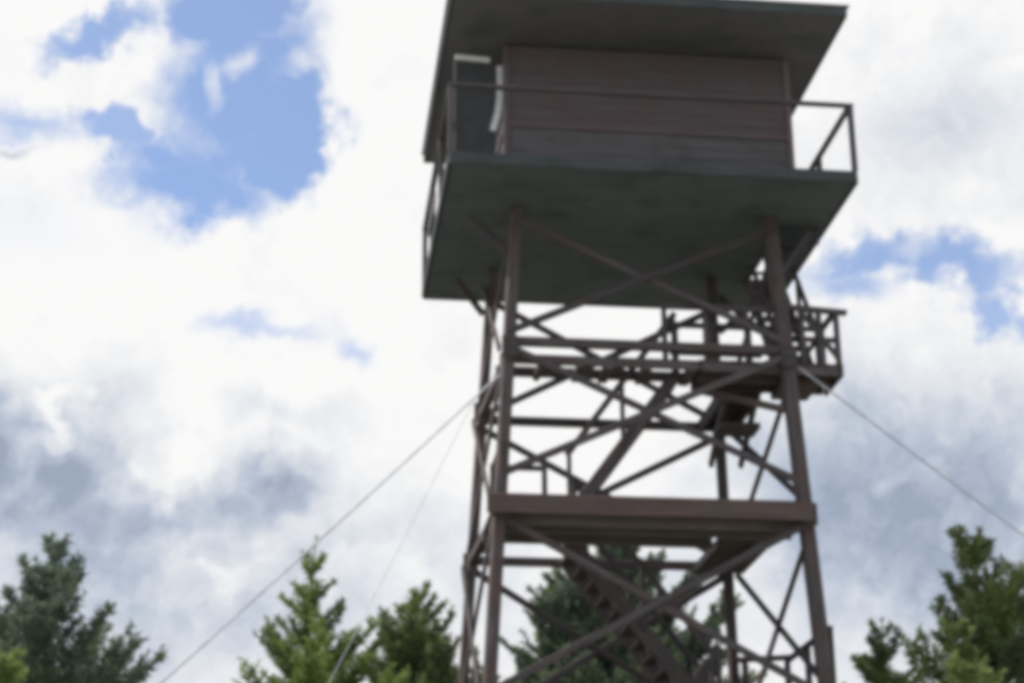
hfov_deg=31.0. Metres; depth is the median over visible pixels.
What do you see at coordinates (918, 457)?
guy cable
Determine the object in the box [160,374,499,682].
guy cable
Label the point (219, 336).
sky
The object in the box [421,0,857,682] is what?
lookout tower
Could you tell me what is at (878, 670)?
conifer tree
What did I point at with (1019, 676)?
conifer tree
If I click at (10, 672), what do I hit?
conifer tree
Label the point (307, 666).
conifer tree
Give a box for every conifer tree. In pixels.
[0,530,168,682]
[0,639,39,682]
[230,535,411,682]
[357,578,520,682]
[453,545,770,682]
[505,573,554,678]
[841,616,923,682]
[869,523,1023,682]
[970,569,1023,682]
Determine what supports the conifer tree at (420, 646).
on the ground
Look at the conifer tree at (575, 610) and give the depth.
35.66 m
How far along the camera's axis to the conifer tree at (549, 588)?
42.55 m
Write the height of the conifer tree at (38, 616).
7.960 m
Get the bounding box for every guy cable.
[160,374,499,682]
[329,399,474,682]
[798,367,1023,536]
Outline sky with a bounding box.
[0,0,1023,682]
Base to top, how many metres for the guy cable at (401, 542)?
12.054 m
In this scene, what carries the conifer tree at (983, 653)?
on the ground

